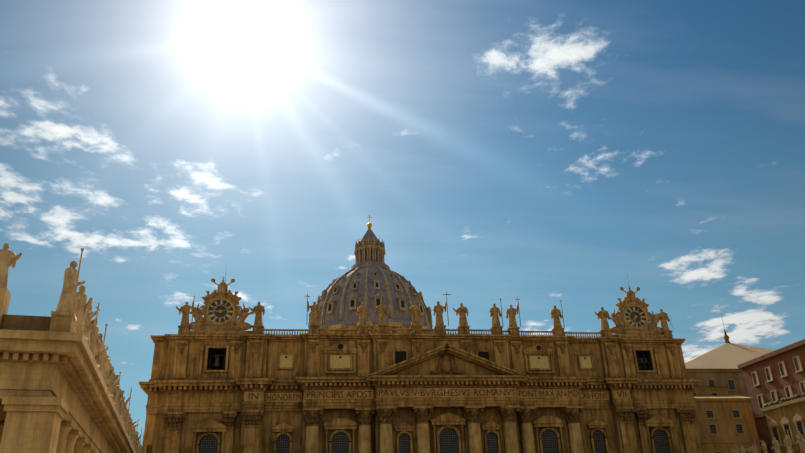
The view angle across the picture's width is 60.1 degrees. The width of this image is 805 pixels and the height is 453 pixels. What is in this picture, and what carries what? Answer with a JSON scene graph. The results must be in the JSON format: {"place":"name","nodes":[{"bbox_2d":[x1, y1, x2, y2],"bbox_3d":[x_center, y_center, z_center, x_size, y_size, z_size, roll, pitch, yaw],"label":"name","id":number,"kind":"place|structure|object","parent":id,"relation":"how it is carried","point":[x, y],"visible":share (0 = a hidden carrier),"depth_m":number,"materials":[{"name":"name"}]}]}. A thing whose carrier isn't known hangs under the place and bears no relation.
{"place":"outdoors","nodes":[
{"label":"outdoors","id":0,"kind":"place"},
{"bbox_2d":[308,322,433,333],"bbox_3d":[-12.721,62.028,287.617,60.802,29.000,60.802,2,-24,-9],"label":"dome drum","id":1,"kind":"object","parent":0,"point":[395,325],"visible":0.04,"depth_m":268.29,"materials":[{"name":"beige stone"}]},
{"bbox_2d":[318,267,430,331],"bbox_3d":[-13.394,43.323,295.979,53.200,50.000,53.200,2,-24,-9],"label":"dome","id":2,"kind":"structure","parent":1,"relation":"on","point":[351,318],"depth_m":278.54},
{"bbox_2d":[353,228,385,268],"bbox_3d":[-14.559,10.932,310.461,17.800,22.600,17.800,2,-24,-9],"label":"stone lantern","id":3,"kind":"object","parent":2,"relation":"on","point":[377,247],"visible":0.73,"depth_m":304.97,"materials":[{"name":"beige stone"}]},
{"bbox_2d":[350,229,389,269],"bbox_3d":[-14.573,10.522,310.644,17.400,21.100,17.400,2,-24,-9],"label":"lantern lead","id":4,"kind":"object","parent":3,"relation":"attached to","point":[371,234],"visible":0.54,"depth_m":304.48,"materials":[{"name":"grey metal"}]},
{"bbox_2d":[367,215,371,227],"bbox_3d":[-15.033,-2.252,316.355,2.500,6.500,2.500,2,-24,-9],"label":"cross","id":5,"kind":"object","parent":4,"relation":"on","point":[369,224],"visible":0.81,"depth_m":314.85,"materials":[{"name":"gold metal"}]},
{"bbox_2d":[308,271,432,326],"bbox_3d":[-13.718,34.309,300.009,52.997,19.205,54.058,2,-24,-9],"label":"dormer window frames","id":6,"kind":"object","parent":2,"relation":"attached to","point":[375,297],"visible":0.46,"depth_m":281.54,"materials":[{"name":"beige stone"}]},
{"bbox_2d":[321,273,431,317],"bbox_3d":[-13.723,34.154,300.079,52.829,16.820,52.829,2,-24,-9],"label":"dome windows","id":7,"kind":"structure","parent":6,"relation":"in","point":[377,303],"depth_m":278.37,"materials":[{"name":"black glass"}]},
{"bbox_2d":[316,266,431,328],"bbox_3d":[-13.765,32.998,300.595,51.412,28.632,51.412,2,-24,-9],"label":"dome ribs","id":8,"kind":"object","parent":2,"relation":"attached to","point":[365,301],"visible":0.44,"depth_m":282.57,"materials":[{"name":"beige stone"}]},
{"bbox_2d":[0,0,804,444],"label":"sky","id":9,"kind":"structure","parent":0,"point":[543,153],"materials":[{"name":"blue"}]},
{"bbox_2d":[279,355,591,367],"bbox_3d":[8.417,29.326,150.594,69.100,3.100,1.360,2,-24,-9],"label":"wall panels","id":10,"kind":"object","parent":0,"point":[336,361],"visible":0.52,"depth_m":147.04,"materials":[{"name":"beige stone"}]},
{"bbox_2d":[305,422,583,452],"bbox_3d":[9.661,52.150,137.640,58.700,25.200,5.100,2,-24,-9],"label":"facade column shafts","id":11,"kind":"object","parent":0,"point":[423,439],"visible":1,"depth_m":140.10,"materials":[{"name":"beige stone"}]},
{"bbox_2d":[686,369,747,396],"bbox_3d":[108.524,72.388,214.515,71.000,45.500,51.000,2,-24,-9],"label":"tan hall","id":12,"kind":"structure","parent":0,"point":[720,376],"depth_m":196.72,"materials":[{"name":"paint"}]},
{"bbox_2d":[685,343,774,368],"bbox_3d":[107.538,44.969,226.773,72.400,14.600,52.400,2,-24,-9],"label":"roof","id":13,"kind":"structure","parent":12,"relation":"on","point":[728,356],"depth_m":210.82,"materials":[{"name":"beige tile"}]},
{"bbox_2d":[719,304,729,342],"bbox_3d":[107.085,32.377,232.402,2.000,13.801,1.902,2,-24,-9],"label":"spire","id":14,"kind":"structure","parent":13,"relation":"on","point":[726,337],"depth_m":229.91,"materials":[{"name":"brown metal"}]},
{"bbox_2d":[737,339,804,452],"bbox_3d":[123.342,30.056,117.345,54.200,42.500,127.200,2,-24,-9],"label":"brick palace","id":15,"kind":"structure","parent":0,"point":[773,359],"depth_m":167.38,"materials":[{"name":"red brick"}]},
{"bbox_2d":[690,355,804,452],"bbox_3d":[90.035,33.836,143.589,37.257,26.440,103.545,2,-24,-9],"label":"window frames","id":16,"kind":"structure","parent":15,"relation":"attached to","point":[785,420],"depth_m":157.63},
{"bbox_2d":[693,358,804,452],"bbox_3d":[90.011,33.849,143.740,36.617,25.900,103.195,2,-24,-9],"label":"windows","id":17,"kind":"structure","parent":16,"relation":"in","point":[737,415],"depth_m":158.55,"materials":[{"name":"black glass"}]},
{"bbox_2d":[754,357,804,407],"bbox_3d":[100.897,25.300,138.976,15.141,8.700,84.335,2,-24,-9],"label":"window shutters","id":18,"kind":"object","parent":15,"relation":"attached to","point":[771,378],"visible":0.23,"depth_m":165.01,"materials":[{"name":"beige wood"}]},
{"label":"piazza ground","id":19,"kind":"structure","parent":0,"visible":0},
{"bbox_2d":[0,419,90,452],"bbox_3d":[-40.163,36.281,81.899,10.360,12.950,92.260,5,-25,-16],"label":"columns","id":20,"kind":"structure","parent":19,"relation":"on","point":[67,442],"depth_m":52.88,"materials":[{"name":"stone"}]},
{"bbox_2d":[0,287,135,452],"bbox_3d":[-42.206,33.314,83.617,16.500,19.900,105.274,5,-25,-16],"label":"building","id":21,"kind":"structure","parent":20,"relation":"on","point":[51,377],"depth_m":42.73,"materials":[{"name":"stone"}]},
{"bbox_2d":[0,243,143,452],"bbox_3d":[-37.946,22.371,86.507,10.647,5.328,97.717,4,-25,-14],"label":"statues","id":22,"kind":"object","parent":21,"relation":"on","point":[77,306],"visible":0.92,"depth_m":52.76,"materials":[{"name":"stone"}]},
{"bbox_2d":[693,387,761,452],"bbox_3d":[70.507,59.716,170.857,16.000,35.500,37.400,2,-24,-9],"label":"ochre block","id":23,"kind":"structure","parent":19,"relation":"on","point":[726,439],"depth_m":157.97,"materials":[{"name":"paint"}]},
{"bbox_2d":[694,386,750,398],"bbox_3d":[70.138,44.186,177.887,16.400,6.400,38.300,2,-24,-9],"label":"ledge","id":24,"kind":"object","parent":23,"relation":"on","point":[696,397],"depth_m":163.69,"materials":[{"name":"beige stone"}]},
{"bbox_2d":[761,396,804,452],"bbox_3d":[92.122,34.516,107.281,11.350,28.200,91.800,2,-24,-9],"label":"arched facade","id":25,"kind":"structure","parent":19,"relation":"on","point":[790,409],"depth_m":145.89,"materials":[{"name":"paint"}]},
{"bbox_2d":[763,392,804,407],"bbox_3d":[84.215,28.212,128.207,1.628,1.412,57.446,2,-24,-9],"label":"terrace plants","id":26,"kind":"object","parent":25,"relation":"on","point":[796,396],"visible":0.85,"depth_m":146.90,"materials":[{"name":"green plant"}]},
{"bbox_3d":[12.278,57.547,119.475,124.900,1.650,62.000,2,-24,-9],"label":"church forecourt steps","id":27,"kind":"object","parent":19,"relation":"on","visible":0},
{"bbox_2d":[142,408,703,452],"bbox_3d":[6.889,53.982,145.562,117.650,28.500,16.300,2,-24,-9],"label":"facade wall","id":28,"kind":"structure","parent":27,"relation":"on","point":[154,434],"depth_m":141.33,"materials":[{"name":"beige stone"}]},
{"bbox_2d":[210,354,224,368],"bbox_3d":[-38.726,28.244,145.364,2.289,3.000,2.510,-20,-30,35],"label":"bell","id":29,"kind":"object","parent":28,"relation":"on","point":[216,363],"visible":0.96,"depth_m":145.16,"materials":[{"name":"brown metal"}]},
{"bbox_2d":[267,394,300,400],"bbox_3d":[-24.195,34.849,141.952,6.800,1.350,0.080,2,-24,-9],"label":"inscription","id":30,"kind":"object","parent":28,"relation":"attached to","point":[283,397],"visible":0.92,"depth_m":141.96,"materials":[{"name":"brown stone"}]},
{"bbox_2d":[307,391,371,397],"bbox_3d":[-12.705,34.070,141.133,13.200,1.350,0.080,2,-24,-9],"label":"inscription","id":31,"kind":"object","parent":28,"relation":"attached to","point":[338,394],"visible":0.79,"depth_m":141.01,"materials":[{"name":"brown stone"}]},
{"bbox_2d":[139,375,701,413],"bbox_3d":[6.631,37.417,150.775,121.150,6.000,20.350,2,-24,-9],"label":"entablature","id":32,"kind":"structure","parent":28,"relation":"on","point":[193,396],"depth_m":141.96,"materials":[{"name":"beige stone"}]},
{"bbox_2d":[149,333,689,381],"bbox_3d":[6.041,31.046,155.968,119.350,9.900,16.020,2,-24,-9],"label":"attic wall","id":33,"kind":"structure","parent":32,"relation":"on","point":[170,362],"depth_m":148.61,"materials":[{"name":"beige stone"}]},
{"bbox_2d":[182,276,254,334],"bbox_3d":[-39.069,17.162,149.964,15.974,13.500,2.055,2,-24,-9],"label":"clock surround","id":34,"kind":"object","parent":33,"relation":"on","point":[233,325],"visible":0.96,"depth_m":148.17,"materials":[{"name":"beige stone"}]},
{"bbox_2d":[208,300,232,321],"bbox_3d":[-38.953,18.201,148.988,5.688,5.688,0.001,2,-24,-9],"label":"clock face","id":35,"kind":"object","parent":34,"relation":"attached to","point":[218,308],"depth_m":149.02},
{"bbox_2d":[207,298,233,323],"bbox_3d":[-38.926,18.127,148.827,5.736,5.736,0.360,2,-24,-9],"label":"clock rings","id":36,"kind":"object","parent":35,"relation":"attached to","point":[220,311],"visible":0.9,"depth_m":148.88,"materials":[{"name":"gold metal"}]},
{"bbox_2d":[208,300,232,321],"bbox_3d":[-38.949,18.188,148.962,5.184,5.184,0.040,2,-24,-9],"label":"clock numerals","id":37,"kind":"object","parent":35,"relation":"attached to","point":[220,318],"visible":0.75,"depth_m":148.82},
{"bbox_2d":[178,325,672,337],"bbox_3d":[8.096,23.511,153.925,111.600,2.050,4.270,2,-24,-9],"label":"attic pedestals","id":38,"kind":"object","parent":33,"relation":"on","point":[314,329],"visible":0.62,"depth_m":152.01,"materials":[{"name":"beige stone"}]},
{"bbox_2d":[263,328,601,337],"bbox_3d":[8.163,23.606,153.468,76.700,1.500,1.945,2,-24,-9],"label":"balustrade","id":39,"kind":"object","parent":33,"relation":"on","point":[424,330],"visible":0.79,"depth_m":152.26,"materials":[{"name":"beige stone"}]},
{"bbox_2d":[365,343,528,383],"bbox_3d":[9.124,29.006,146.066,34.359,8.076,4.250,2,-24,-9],"label":"pediment","id":40,"kind":"structure","parent":32,"relation":"on","point":[465,362],"depth_m":145.58,"materials":[{"name":"beige stone"}]},
{"bbox_2d":[176,291,673,331],"bbox_3d":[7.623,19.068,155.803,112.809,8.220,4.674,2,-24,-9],"label":"statues","id":41,"kind":"object","parent":28,"relation":"on","point":[414,310],"visible":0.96,"depth_m":153.92,"materials":[{"name":"beige stone"}]},
{"bbox_2d":[177,343,675,355],"bbox_3d":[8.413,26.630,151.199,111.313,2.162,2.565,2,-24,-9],"label":"attic pilaster carvings","id":42,"kind":"object","parent":28,"relation":"on","point":[362,345],"visible":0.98,"depth_m":149.40,"materials":[{"name":"stone"}]},
{"bbox_2d":[207,344,651,369],"bbox_3d":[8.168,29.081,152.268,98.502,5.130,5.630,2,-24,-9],"label":"dark openings","id":43,"kind":"object","parent":28,"relation":"on","point":[400,356],"visible":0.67,"depth_m":148.38,"materials":[{"name":"black"}]},
{"bbox_2d":[209,350,649,369],"bbox_3d":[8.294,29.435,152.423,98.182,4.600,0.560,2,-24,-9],"label":"bell ironwork","id":44,"kind":"object","parent":28,"relation":"attached to","point":[638,362],"visible":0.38,"depth_m":158.97,"materials":[{"name":"grey metal"}]},
{"bbox_2d":[163,410,699,452],"bbox_3d":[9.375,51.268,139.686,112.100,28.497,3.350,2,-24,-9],"label":"facade pilasters","id":45,"kind":"object","parent":28,"relation":"attached to","point":[172,441],"visible":0.31,"depth_m":141.80,"materials":[{"name":"beige stone"}]},
{"bbox_2d":[162,405,695,429],"bbox_3d":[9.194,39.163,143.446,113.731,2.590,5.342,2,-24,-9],"label":"column capitals","id":46,"kind":"object","parent":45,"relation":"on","point":[641,416],"visible":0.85,"depth_m":141.02,"materials":[{"name":"beige stone"}]},
{"bbox_2d":[192,342,675,452],"bbox_3d":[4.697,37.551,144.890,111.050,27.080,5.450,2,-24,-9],"label":"window frames","id":47,"kind":"structure","parent":28,"relation":"attached to","point":[342,425],"depth_m":145.17,"materials":[{"name":"beige stone"}]},
{"bbox_2d":[146,428,669,452],"bbox_3d":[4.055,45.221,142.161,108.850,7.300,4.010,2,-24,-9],"label":"window glass","id":48,"kind":"object","parent":47,"relation":"in","point":[448,440],"visible":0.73,"depth_m":141.41,"materials":[{"name":"black glass"}]},
{"bbox_2d":[244,388,629,401],"bbox_3d":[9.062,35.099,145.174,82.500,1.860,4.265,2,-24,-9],"label":"frieze panels","id":49,"kind":"object","parent":28,"relation":"on","point":[344,396],"visible":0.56,"depth_m":142.78,"materials":[{"name":"stone"}]},
{"bbox_2d":[431,354,462,373],"bbox_3d":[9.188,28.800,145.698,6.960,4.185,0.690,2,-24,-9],"label":"coat of arms","id":50,"kind":"object","parent":28,"relation":"attached to","point":[446,364],"visible":1,"depth_m":145.33},
{"bbox_2d":[379,389,514,395],"bbox_3d":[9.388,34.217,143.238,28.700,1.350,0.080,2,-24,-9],"label":"inscription","id":51,"kind":"object","parent":28,"relation":"attached to","point":[448,392],"visible":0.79,"depth_m":143.23,"materials":[{"name":"brown stone"}]},
{"bbox_2d":[518,390,577,396],"bbox_3d":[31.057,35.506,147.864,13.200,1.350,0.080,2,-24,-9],"label":"inscription","id":52,"kind":"object","parent":28,"relation":"attached to","point":[548,394],"visible":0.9,"depth_m":147.83,"materials":[{"name":"brown stone"}]},
{"bbox_2d":[581,393,606,398],"bbox_3d":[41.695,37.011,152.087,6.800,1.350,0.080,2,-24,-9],"label":"inscription","id":53,"kind":"object","parent":28,"relation":"attached to","point":[593,395],"visible":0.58,"depth_m":152.07,"materials":[{"name":"brown stone"}]},
{"bbox_2d":[607,287,669,337],"bbox_3d":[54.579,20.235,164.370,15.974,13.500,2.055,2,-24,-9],"label":"clock surround","id":54,"kind":"object","parent":28,"relation":"on","point":[622,328],"visible":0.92,"depth_m":162.57,"materials":[{"name":"beige stone"}]},
{"bbox_2d":[625,307,645,325],"bbox_3d":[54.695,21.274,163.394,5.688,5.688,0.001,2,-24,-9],"label":"clock face","id":55,"kind":"object","parent":54,"relation":"attached to","point":[633,314],"depth_m":163.47},
{"bbox_2d":[625,306,645,325],"bbox_3d":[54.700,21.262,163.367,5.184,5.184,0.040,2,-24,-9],"label":"clock numerals","id":56,"kind":"object","parent":55,"relation":"attached to","point":[629,320],"visible":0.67,"depth_m":163.28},
{"bbox_2d":[624,305,647,328],"bbox_3d":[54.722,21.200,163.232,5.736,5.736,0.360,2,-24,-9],"label":"clock rings","id":57,"kind":"object","parent":54,"relation":"attached to","point":[635,316],"visible":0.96,"depth_m":163.27,"materials":[{"name":"beige stone"}]},
{"bbox_3d":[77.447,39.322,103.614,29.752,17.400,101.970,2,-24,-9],"label":"wing entablature","id":58,"kind":"object","parent":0,"visible":0},
{"bbox_2d":[730,430,804,452],"bbox_3d":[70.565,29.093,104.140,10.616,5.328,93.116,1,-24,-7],"label":"statues","id":59,"kind":"object","parent":58,"relation":"on","point":[787,443],"visible":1,"depth_m":129.49,"materials":[{"name":"stone"}]}
]}

